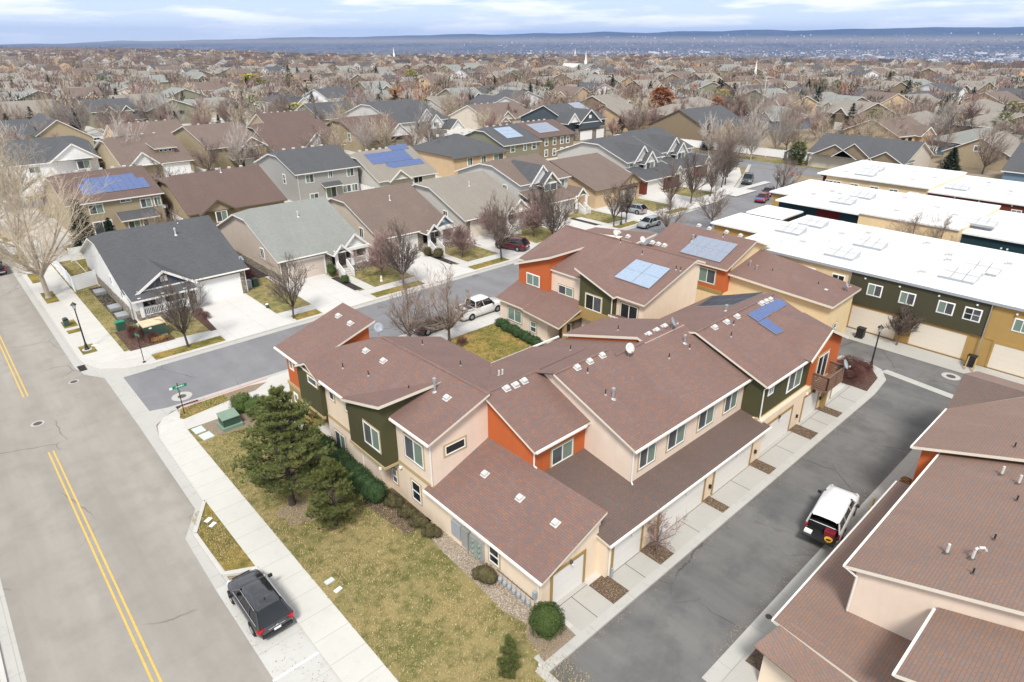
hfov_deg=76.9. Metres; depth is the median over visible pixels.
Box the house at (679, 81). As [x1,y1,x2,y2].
[671,79,692,86]
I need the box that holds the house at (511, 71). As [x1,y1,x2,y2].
[498,69,523,75]
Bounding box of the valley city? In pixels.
[178,32,1023,63]
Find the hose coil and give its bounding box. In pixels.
[824,536,832,542]
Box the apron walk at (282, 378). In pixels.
[256,372,289,389]
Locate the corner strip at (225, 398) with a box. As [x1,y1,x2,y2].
[180,390,234,418]
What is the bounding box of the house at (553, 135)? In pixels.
[515,119,575,158]
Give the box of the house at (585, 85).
[576,82,616,95]
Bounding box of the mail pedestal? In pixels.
[62,317,69,326]
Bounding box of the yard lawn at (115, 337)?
[51,260,138,351]
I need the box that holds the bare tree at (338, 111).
[324,103,352,123]
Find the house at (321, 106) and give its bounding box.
[295,100,353,124]
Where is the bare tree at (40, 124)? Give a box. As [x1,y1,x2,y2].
[29,116,63,133]
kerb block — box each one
[0,99,740,369]
[158,312,861,681]
[722,460,918,681]
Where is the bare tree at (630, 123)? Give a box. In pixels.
[623,104,646,130]
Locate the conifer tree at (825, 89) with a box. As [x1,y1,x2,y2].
[817,79,828,91]
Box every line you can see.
[0,336,161,681]
[273,652,318,681]
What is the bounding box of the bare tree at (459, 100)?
[452,88,470,103]
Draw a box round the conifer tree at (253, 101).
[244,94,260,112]
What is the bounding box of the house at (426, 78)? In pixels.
[414,75,447,91]
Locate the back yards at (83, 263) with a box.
[62,244,88,271]
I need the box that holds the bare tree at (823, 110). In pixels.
[803,89,839,134]
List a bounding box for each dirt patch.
[201,411,255,433]
[525,613,575,661]
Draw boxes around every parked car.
[92,137,100,143]
[226,568,293,639]
[410,313,453,335]
[494,235,529,251]
[621,202,647,214]
[636,215,661,228]
[755,192,770,202]
[761,186,774,196]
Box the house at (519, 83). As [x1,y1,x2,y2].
[502,82,526,86]
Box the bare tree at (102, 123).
[86,107,114,132]
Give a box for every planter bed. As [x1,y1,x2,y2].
[589,575,628,603]
[640,541,673,564]
[703,496,728,512]
[745,649,763,670]
[750,459,774,473]
[789,424,817,439]
[816,406,841,416]
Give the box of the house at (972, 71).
[953,70,978,76]
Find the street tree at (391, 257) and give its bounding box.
[372,218,423,287]
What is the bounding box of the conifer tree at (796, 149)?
[787,141,808,164]
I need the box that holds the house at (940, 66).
[922,65,953,71]
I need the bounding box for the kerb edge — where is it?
[192,501,258,576]
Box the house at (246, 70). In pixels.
[226,68,252,76]
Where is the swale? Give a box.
[883,370,952,398]
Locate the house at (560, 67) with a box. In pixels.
[546,66,570,70]
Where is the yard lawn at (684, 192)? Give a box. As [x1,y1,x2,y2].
[662,187,713,197]
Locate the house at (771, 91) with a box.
[740,88,787,110]
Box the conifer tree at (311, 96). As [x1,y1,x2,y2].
[308,91,315,102]
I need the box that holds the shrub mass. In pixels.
[835,354,874,385]
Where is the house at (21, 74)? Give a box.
[20,71,47,79]
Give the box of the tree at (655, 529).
[641,504,687,553]
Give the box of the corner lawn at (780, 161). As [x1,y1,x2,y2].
[737,156,827,169]
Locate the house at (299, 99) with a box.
[258,94,311,110]
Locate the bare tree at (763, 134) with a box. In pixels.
[742,118,769,145]
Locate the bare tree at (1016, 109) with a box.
[1004,103,1018,117]
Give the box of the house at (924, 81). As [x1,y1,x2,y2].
[901,79,931,85]
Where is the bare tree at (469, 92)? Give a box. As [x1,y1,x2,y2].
[460,86,474,98]
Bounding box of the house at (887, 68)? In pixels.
[867,67,895,75]
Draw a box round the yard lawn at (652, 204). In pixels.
[626,198,672,210]
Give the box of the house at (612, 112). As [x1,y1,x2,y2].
[599,103,651,130]
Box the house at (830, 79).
[804,77,838,84]
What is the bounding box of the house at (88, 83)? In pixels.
[81,81,111,86]
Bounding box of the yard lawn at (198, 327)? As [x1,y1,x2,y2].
[138,314,209,337]
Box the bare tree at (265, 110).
[249,103,276,116]
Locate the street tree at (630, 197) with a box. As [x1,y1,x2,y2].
[611,175,637,221]
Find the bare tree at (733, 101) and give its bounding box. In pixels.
[709,89,736,109]
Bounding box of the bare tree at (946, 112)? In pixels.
[932,95,971,127]
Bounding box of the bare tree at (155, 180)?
[129,158,167,182]
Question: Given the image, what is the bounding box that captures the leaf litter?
[118,327,937,681]
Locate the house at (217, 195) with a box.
[157,165,287,224]
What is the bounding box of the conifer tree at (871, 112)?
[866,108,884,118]
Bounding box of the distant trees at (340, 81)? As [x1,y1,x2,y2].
[0,46,1023,113]
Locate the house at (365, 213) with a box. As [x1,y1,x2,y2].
[327,183,456,254]
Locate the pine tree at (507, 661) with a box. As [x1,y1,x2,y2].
[495,633,521,679]
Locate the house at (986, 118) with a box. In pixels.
[949,111,1021,133]
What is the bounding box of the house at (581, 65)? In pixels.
[575,63,594,67]
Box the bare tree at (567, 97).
[560,90,575,102]
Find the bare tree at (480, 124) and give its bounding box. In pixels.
[471,106,488,127]
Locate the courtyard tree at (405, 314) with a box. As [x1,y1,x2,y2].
[376,269,445,335]
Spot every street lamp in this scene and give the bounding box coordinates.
[70,302,89,349]
[871,324,883,367]
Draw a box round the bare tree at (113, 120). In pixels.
[99,111,124,134]
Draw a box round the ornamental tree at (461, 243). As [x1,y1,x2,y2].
[435,220,479,256]
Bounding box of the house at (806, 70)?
[786,69,813,73]
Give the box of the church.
[563,55,586,66]
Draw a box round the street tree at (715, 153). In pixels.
[712,134,744,184]
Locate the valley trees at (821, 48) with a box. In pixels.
[128,38,1023,63]
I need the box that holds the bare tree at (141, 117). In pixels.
[126,109,154,122]
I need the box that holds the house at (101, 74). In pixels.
[92,73,123,78]
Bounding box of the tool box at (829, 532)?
[823,527,836,539]
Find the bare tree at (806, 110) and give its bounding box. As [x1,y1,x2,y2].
[793,100,815,114]
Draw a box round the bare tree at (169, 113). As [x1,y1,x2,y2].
[149,103,171,120]
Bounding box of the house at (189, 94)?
[156,87,206,100]
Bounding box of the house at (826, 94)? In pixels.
[808,92,838,98]
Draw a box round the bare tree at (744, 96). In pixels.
[732,83,750,106]
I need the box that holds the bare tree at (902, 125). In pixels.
[898,120,910,137]
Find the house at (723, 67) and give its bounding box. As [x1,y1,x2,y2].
[715,65,739,76]
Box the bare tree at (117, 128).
[102,112,148,147]
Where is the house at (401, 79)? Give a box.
[394,76,420,87]
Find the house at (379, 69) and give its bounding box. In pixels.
[371,67,394,72]
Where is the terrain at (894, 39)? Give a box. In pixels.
[0,27,1023,645]
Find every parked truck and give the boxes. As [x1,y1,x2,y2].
[0,261,6,273]
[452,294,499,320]
[741,172,753,184]
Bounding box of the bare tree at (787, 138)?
[774,115,800,149]
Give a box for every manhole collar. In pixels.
[31,420,44,426]
[68,379,78,383]
[171,392,191,400]
[941,372,960,379]
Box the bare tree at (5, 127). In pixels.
[0,121,26,141]
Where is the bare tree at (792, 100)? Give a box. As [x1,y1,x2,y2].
[781,90,815,111]
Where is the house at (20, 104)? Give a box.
[1,99,59,119]
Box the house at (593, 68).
[581,66,602,70]
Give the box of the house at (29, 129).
[0,119,40,140]
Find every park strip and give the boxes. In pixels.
[152,336,224,359]
[291,309,321,319]
[371,281,424,296]
[468,257,509,268]
[612,221,637,228]
[665,207,686,213]
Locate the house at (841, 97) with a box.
[816,94,870,119]
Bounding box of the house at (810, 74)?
[802,72,826,78]
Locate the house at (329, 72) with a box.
[307,67,331,76]
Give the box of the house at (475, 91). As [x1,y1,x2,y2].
[435,87,483,99]
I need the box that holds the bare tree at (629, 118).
[620,109,638,130]
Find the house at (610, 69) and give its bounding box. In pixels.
[593,67,619,75]
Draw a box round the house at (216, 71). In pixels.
[211,67,231,76]
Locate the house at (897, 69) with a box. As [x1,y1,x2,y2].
[892,68,916,75]
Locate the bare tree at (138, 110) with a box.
[132,94,158,119]
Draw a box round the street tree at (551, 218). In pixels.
[531,180,580,233]
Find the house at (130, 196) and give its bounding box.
[40,165,165,240]
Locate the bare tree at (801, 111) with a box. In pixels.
[788,103,811,128]
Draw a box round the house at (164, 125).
[102,119,181,137]
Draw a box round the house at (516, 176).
[454,153,590,218]
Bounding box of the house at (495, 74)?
[486,71,516,84]
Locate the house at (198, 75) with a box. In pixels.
[175,72,206,86]
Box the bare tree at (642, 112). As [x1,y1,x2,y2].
[626,96,662,129]
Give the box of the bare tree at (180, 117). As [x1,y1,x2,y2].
[172,106,186,123]
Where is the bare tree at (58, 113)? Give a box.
[43,96,69,120]
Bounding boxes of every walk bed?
[331,277,361,289]
[427,254,455,264]
[569,218,599,224]
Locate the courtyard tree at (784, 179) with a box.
[772,151,810,187]
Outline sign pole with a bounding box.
[135,334,145,362]
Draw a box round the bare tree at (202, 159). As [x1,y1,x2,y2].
[184,137,221,169]
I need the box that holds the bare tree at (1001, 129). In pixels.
[984,120,1016,134]
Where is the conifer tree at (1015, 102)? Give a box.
[1004,100,1023,112]
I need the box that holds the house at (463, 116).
[448,101,532,129]
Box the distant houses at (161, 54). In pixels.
[0,48,1023,74]
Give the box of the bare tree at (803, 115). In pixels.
[783,106,808,130]
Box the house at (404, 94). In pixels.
[395,89,436,100]
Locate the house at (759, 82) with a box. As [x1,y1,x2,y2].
[750,79,788,87]
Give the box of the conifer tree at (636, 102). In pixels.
[630,99,645,107]
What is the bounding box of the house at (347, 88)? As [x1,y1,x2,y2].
[324,85,353,89]
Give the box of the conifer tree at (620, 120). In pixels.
[615,117,623,134]
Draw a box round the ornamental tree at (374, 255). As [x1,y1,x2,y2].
[350,226,403,276]
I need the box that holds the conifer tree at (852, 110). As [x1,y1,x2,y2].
[838,103,859,132]
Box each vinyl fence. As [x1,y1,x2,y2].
[50,254,75,290]
[67,246,84,261]
[70,270,98,291]
[359,183,373,189]
[681,139,806,160]
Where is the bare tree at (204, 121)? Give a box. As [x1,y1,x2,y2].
[188,109,211,124]
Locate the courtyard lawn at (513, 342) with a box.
[451,323,546,362]
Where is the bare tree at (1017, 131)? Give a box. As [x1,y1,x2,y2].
[1005,123,1023,134]
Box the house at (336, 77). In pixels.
[321,75,350,85]
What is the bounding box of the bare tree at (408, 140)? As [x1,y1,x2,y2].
[399,124,424,145]
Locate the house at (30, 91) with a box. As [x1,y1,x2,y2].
[7,89,65,101]
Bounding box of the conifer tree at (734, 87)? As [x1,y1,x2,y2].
[729,83,737,105]
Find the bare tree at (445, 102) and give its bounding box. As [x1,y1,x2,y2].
[437,95,456,110]
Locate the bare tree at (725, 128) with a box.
[707,116,739,145]
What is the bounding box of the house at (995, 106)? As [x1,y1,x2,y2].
[936,99,1021,119]
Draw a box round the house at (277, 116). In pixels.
[246,110,314,126]
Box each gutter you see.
[0,244,155,377]
[0,579,26,681]
[105,377,148,426]
[121,164,750,375]
[140,408,229,588]
[168,369,287,410]
[702,449,921,681]
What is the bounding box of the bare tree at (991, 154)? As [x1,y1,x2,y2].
[973,118,1015,173]
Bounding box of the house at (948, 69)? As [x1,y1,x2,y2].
[924,67,953,72]
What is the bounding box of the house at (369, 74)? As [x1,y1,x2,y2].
[351,73,382,86]
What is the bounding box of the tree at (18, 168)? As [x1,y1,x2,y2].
[0,129,60,207]
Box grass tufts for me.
[53,262,593,681]
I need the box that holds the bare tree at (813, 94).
[803,87,824,100]
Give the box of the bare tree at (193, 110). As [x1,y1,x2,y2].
[184,103,202,120]
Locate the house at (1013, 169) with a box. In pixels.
[1001,143,1023,181]
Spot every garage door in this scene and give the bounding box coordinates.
[163,162,191,176]
[194,273,242,303]
[244,157,260,165]
[286,254,326,281]
[391,234,417,253]
[396,139,407,145]
[470,219,491,237]
[550,549,586,601]
[579,129,592,140]
[595,128,604,137]
[610,525,643,573]
[619,186,636,198]
[647,178,663,193]
[656,478,706,536]
[710,442,753,494]
[759,404,793,452]
[798,390,819,421]
[826,389,831,400]
[833,122,841,129]
[846,303,899,339]
[906,319,970,358]
[985,341,1023,376]
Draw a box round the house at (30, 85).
[12,82,48,90]
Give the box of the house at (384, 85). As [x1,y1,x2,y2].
[352,81,392,93]
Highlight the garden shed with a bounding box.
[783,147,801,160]
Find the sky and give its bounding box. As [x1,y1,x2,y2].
[0,0,1023,44]
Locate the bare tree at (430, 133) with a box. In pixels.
[420,119,445,141]
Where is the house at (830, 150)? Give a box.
[807,133,933,168]
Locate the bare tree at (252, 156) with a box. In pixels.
[243,136,280,164]
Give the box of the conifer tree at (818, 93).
[813,87,822,101]
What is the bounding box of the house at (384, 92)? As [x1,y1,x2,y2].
[356,89,392,103]
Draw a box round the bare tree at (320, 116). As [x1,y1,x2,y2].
[302,104,326,121]
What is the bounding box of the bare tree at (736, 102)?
[728,95,747,109]
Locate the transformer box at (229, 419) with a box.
[216,407,243,431]
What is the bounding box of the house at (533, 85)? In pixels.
[520,84,548,90]
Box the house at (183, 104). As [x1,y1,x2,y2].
[140,97,200,123]
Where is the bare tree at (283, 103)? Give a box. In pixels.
[267,93,290,111]
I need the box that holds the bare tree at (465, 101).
[456,95,471,108]
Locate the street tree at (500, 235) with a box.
[478,191,526,259]
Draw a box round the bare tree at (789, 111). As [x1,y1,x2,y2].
[779,104,803,129]
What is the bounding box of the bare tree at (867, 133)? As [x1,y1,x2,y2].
[846,106,908,138]
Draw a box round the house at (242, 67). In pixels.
[239,66,260,72]
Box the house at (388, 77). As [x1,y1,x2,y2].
[382,75,399,84]
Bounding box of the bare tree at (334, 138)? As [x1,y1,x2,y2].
[318,121,356,152]
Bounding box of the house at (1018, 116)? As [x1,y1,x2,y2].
[1008,113,1023,126]
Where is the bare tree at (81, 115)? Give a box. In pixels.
[54,97,93,128]
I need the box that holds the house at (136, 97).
[111,93,154,105]
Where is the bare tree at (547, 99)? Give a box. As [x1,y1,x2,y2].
[533,91,558,107]
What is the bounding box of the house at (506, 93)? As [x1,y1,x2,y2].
[494,89,544,107]
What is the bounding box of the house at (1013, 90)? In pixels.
[997,88,1023,99]
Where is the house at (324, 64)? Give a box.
[318,63,336,74]
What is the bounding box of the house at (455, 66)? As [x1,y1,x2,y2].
[438,64,462,71]
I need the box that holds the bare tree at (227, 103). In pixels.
[216,94,246,122]
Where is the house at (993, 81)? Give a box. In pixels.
[970,79,1000,86]
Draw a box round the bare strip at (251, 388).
[224,382,265,399]
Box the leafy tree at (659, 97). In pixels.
[645,86,677,109]
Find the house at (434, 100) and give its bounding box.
[421,94,464,114]
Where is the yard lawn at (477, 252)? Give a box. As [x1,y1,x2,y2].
[422,244,497,264]
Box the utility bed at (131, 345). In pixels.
[114,328,174,350]
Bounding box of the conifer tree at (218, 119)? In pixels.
[216,114,221,122]
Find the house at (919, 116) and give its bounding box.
[902,111,956,132]
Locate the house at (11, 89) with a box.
[4,88,17,91]
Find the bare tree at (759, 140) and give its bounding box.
[737,112,769,159]
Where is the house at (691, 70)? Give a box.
[670,68,695,73]
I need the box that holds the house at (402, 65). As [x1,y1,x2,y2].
[393,64,411,72]
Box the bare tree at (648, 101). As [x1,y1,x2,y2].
[632,90,662,128]
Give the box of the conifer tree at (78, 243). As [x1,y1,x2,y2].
[69,198,97,252]
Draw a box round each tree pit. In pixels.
[27,273,39,282]
[40,291,58,303]
[60,319,77,328]
[67,328,79,333]
[78,344,96,354]
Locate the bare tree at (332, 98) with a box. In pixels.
[323,93,341,101]
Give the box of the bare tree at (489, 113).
[478,107,501,125]
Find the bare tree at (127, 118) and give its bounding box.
[121,110,137,122]
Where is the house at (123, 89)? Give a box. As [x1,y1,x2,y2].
[110,84,150,94]
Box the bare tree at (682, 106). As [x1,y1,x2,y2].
[671,99,685,112]
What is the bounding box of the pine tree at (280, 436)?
[228,384,337,505]
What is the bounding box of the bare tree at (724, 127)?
[711,118,749,151]
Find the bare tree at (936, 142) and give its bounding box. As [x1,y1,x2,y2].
[924,121,958,158]
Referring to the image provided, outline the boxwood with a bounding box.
[527,600,566,641]
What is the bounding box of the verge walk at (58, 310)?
[0,223,93,356]
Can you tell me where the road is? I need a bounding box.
[0,256,274,681]
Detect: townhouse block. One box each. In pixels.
[273,292,850,607]
[495,225,705,340]
[646,222,861,333]
[754,371,1023,681]
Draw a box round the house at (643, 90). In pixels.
[635,88,686,98]
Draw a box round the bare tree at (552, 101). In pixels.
[538,94,564,104]
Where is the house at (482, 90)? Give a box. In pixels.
[478,85,506,94]
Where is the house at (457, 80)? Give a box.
[449,78,481,85]
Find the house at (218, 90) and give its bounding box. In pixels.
[210,87,254,102]
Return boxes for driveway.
[197,293,294,340]
[285,274,374,313]
[386,251,475,283]
[467,233,537,258]
[542,216,619,229]
[556,582,612,630]
[591,205,669,220]
[609,551,659,590]
[639,191,716,208]
[659,502,721,552]
[684,182,756,195]
[709,466,768,506]
[756,431,809,467]
[797,409,836,432]
[825,385,866,412]
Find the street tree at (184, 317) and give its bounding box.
[147,268,208,347]
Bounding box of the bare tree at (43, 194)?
[34,178,48,204]
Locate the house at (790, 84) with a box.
[782,80,804,87]
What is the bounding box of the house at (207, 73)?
[188,69,212,75]
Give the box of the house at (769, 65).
[752,63,776,73]
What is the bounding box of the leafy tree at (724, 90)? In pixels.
[712,89,732,99]
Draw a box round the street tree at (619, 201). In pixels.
[599,182,631,225]
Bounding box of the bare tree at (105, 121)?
[92,103,124,128]
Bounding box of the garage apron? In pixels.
[843,327,1023,384]
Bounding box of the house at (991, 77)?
[976,76,1006,79]
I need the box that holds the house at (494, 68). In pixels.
[480,67,499,79]
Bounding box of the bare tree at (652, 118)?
[643,105,666,123]
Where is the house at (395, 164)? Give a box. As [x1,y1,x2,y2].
[349,144,437,187]
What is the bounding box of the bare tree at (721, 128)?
[711,120,736,141]
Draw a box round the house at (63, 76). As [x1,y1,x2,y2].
[41,75,75,86]
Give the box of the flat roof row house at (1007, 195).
[817,160,1023,212]
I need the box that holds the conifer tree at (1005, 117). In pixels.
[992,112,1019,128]
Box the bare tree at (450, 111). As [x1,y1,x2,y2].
[434,96,458,117]
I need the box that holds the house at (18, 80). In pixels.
[0,79,35,88]
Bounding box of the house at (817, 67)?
[797,65,826,71]
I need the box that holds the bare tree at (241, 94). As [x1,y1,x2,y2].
[228,88,256,114]
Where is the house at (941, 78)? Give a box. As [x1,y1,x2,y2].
[926,76,957,82]
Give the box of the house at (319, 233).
[216,196,370,282]
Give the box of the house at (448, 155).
[411,131,508,176]
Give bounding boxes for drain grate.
[77,365,87,371]
[176,400,197,408]
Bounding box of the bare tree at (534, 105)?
[527,98,542,109]
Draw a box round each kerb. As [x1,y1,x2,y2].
[0,651,6,681]
[180,378,267,407]
[534,355,885,671]
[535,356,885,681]
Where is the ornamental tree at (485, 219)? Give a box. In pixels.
[471,204,513,239]
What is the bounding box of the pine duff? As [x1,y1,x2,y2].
[276,497,317,526]
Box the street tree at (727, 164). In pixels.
[707,141,742,187]
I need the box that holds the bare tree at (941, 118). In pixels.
[918,98,961,134]
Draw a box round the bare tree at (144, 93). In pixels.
[129,86,161,108]
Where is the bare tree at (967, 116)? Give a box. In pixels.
[957,106,977,120]
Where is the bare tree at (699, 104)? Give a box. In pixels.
[685,84,713,107]
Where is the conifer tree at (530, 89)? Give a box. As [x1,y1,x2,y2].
[527,82,532,92]
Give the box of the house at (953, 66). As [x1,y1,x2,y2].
[947,64,971,72]
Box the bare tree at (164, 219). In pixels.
[140,203,180,224]
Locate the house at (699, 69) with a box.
[692,66,715,72]
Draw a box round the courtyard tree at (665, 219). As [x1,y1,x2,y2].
[644,189,696,226]
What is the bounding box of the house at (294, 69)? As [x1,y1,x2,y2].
[285,68,306,74]
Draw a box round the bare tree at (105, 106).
[93,103,116,113]
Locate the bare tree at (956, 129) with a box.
[929,107,978,136]
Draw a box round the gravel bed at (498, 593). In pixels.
[427,517,532,623]
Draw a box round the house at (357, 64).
[354,62,373,67]
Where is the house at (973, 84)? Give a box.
[953,80,996,93]
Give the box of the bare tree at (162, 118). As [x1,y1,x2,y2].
[150,105,173,120]
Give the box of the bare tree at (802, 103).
[789,92,814,112]
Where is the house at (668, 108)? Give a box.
[654,103,695,118]
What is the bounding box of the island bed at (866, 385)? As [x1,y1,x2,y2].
[838,360,876,390]
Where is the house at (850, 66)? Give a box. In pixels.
[834,65,866,71]
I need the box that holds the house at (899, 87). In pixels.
[862,80,910,94]
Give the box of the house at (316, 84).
[289,83,325,94]
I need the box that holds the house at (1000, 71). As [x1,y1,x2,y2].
[991,69,1023,77]
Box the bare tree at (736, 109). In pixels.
[731,99,749,115]
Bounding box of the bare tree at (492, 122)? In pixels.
[482,110,505,126]
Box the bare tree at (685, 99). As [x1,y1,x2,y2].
[677,95,696,104]
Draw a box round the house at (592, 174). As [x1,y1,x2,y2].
[549,153,645,208]
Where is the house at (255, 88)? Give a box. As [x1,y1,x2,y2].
[251,83,288,97]
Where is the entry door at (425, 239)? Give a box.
[423,234,427,242]
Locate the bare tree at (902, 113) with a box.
[883,106,920,121]
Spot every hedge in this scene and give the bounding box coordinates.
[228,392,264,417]
[313,433,389,503]
[494,318,543,346]
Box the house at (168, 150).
[94,132,194,177]
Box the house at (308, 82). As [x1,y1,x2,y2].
[305,79,335,85]
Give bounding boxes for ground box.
[191,426,205,434]
[198,431,213,440]
[324,577,334,584]
[334,586,342,592]
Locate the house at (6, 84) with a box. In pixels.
[2,80,37,87]
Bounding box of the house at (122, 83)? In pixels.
[107,82,138,87]
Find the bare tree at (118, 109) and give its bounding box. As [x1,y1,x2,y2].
[106,104,129,117]
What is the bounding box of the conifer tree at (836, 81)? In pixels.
[829,80,843,92]
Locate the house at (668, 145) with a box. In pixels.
[613,127,710,181]
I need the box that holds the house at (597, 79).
[584,77,620,91]
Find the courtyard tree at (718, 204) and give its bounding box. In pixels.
[687,177,734,226]
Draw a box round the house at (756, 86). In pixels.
[734,85,774,101]
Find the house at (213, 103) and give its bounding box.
[184,97,237,117]
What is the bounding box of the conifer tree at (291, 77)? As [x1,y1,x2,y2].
[285,74,295,85]
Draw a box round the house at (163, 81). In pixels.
[134,75,168,91]
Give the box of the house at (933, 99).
[902,93,943,112]
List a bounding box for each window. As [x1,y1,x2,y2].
[28,166,41,173]
[76,160,91,169]
[87,203,104,214]
[120,198,130,202]
[128,220,140,227]
[139,197,152,207]
[142,218,154,225]
[142,299,156,307]
[153,196,161,205]
[215,210,227,222]
[260,247,264,259]
[282,173,286,184]
[288,360,293,370]
[293,391,298,401]
[305,174,313,182]
[306,373,317,389]
[310,193,318,198]
[328,171,332,177]
[328,390,335,403]
[334,427,347,452]
[342,184,351,192]
[345,250,356,257]
[346,168,353,176]
[351,183,357,191]
[359,227,363,237]
[362,418,381,454]
[391,467,399,486]
[403,431,425,471]
[411,477,422,506]
[413,176,422,183]
[434,231,443,237]
[443,435,466,457]
[467,157,472,165]
[481,155,485,162]
[488,545,500,569]
[493,153,503,159]
[507,305,521,324]
[510,145,514,152]
[526,272,539,287]
[530,319,536,333]
[544,182,556,190]
[550,436,573,467]
[558,178,564,185]
[558,283,573,297]
[560,136,563,143]
[566,322,571,337]
[584,292,602,313]
[619,301,638,317]
[637,442,656,471]
[646,161,653,168]
[665,423,686,453]
[677,152,684,158]
[696,404,715,432]
[698,265,716,285]
[722,390,738,415]
[767,386,774,396]
[786,366,803,393]
[832,273,845,280]
[832,321,837,329]
[866,283,883,297]
[898,291,916,305]
[936,300,955,315]
[962,306,982,322]
[1011,209,1021,212]
[1011,318,1023,333]
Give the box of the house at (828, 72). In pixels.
[821,71,843,78]
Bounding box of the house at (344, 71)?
[333,70,360,74]
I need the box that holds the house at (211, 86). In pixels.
[184,81,221,93]
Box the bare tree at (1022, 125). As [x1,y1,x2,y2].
[1011,114,1023,134]
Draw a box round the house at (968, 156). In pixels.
[941,131,1023,170]
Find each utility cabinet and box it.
[114,319,125,331]
[137,316,167,340]
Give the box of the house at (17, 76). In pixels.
[0,73,20,80]
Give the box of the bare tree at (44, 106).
[25,95,61,119]
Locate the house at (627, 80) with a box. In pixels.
[621,75,653,87]
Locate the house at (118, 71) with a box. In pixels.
[112,69,136,77]
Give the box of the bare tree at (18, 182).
[0,159,41,202]
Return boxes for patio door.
[92,219,114,234]
[325,187,336,198]
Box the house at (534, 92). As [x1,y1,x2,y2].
[528,88,549,96]
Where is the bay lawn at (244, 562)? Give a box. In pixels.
[197,500,254,570]
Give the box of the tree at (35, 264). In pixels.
[0,153,121,298]
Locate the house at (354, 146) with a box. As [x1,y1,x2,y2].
[327,114,414,151]
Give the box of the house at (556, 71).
[537,69,563,75]
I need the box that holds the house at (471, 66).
[463,64,484,70]
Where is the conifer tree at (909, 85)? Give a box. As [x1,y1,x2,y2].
[902,79,913,93]
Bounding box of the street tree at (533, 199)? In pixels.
[523,181,552,223]
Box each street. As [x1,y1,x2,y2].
[2,129,608,210]
[123,168,794,414]
[692,152,824,176]
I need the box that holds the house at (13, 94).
[0,91,23,101]
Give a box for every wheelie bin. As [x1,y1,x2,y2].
[245,279,252,288]
[250,277,258,286]
[854,326,866,337]
[964,353,977,366]
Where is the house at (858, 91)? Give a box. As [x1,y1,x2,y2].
[841,88,881,95]
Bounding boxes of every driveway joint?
[561,585,596,616]
[609,553,643,576]
[654,502,702,540]
[711,465,749,495]
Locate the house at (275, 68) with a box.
[260,66,286,73]
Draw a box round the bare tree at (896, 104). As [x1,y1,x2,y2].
[888,99,902,112]
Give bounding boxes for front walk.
[340,276,373,288]
[441,253,466,263]
[576,217,607,224]
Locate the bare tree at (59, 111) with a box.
[44,98,66,121]
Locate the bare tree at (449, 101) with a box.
[438,90,467,113]
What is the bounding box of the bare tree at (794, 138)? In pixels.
[783,118,822,146]
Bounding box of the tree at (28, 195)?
[0,139,86,261]
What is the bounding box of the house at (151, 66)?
[146,64,167,70]
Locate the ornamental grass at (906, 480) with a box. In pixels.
[899,476,911,484]
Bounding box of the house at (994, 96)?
[960,91,1023,108]
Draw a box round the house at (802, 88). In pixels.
[781,87,815,94]
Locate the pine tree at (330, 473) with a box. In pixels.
[302,456,364,529]
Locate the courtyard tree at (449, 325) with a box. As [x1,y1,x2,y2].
[394,260,492,341]
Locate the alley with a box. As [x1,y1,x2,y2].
[551,337,962,681]
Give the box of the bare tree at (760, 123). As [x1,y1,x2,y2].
[733,103,777,154]
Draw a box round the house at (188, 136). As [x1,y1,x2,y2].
[171,122,267,169]
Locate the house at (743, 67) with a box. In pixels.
[732,66,761,75]
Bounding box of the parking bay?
[216,585,341,681]
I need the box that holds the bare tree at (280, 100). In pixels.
[269,91,290,110]
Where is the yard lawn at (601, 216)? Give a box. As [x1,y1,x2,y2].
[568,209,625,224]
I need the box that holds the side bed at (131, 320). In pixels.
[89,286,137,325]
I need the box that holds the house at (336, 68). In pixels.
[332,66,357,71]
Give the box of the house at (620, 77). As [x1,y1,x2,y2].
[612,75,623,85]
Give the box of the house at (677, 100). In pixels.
[672,97,719,106]
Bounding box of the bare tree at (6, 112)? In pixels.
[0,101,21,119]
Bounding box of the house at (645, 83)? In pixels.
[623,79,665,98]
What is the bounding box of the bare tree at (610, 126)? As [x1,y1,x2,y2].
[606,117,622,135]
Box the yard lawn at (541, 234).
[509,225,553,242]
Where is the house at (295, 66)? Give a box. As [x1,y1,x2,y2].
[288,64,308,68]
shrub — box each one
[122,324,160,341]
[149,334,169,342]
[200,311,212,319]
[244,264,258,281]
[327,263,335,275]
[341,275,349,282]
[383,491,404,507]
[397,502,417,519]
[408,512,428,527]
[420,522,441,538]
[423,247,431,254]
[432,247,443,256]
[456,336,467,344]
[471,562,498,585]
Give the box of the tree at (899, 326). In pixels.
[885,303,925,344]
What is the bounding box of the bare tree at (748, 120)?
[736,108,764,138]
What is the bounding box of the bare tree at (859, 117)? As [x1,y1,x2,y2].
[842,109,868,127]
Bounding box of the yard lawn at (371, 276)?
[326,263,412,290]
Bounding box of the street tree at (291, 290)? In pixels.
[253,252,315,318]
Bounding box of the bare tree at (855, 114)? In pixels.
[846,110,869,126]
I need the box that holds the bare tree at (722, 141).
[707,120,748,152]
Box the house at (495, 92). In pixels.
[486,86,526,94]
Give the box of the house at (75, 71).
[70,68,96,81]
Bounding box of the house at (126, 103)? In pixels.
[80,98,145,128]
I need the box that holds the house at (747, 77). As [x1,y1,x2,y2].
[730,75,761,81]
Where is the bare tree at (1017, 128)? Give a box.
[996,116,1023,139]
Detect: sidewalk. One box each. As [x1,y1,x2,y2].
[0,207,145,362]
[142,181,769,355]
[160,416,397,681]
[186,389,289,428]
[433,313,499,339]
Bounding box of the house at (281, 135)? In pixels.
[246,118,345,151]
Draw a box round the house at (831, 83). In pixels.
[826,79,864,91]

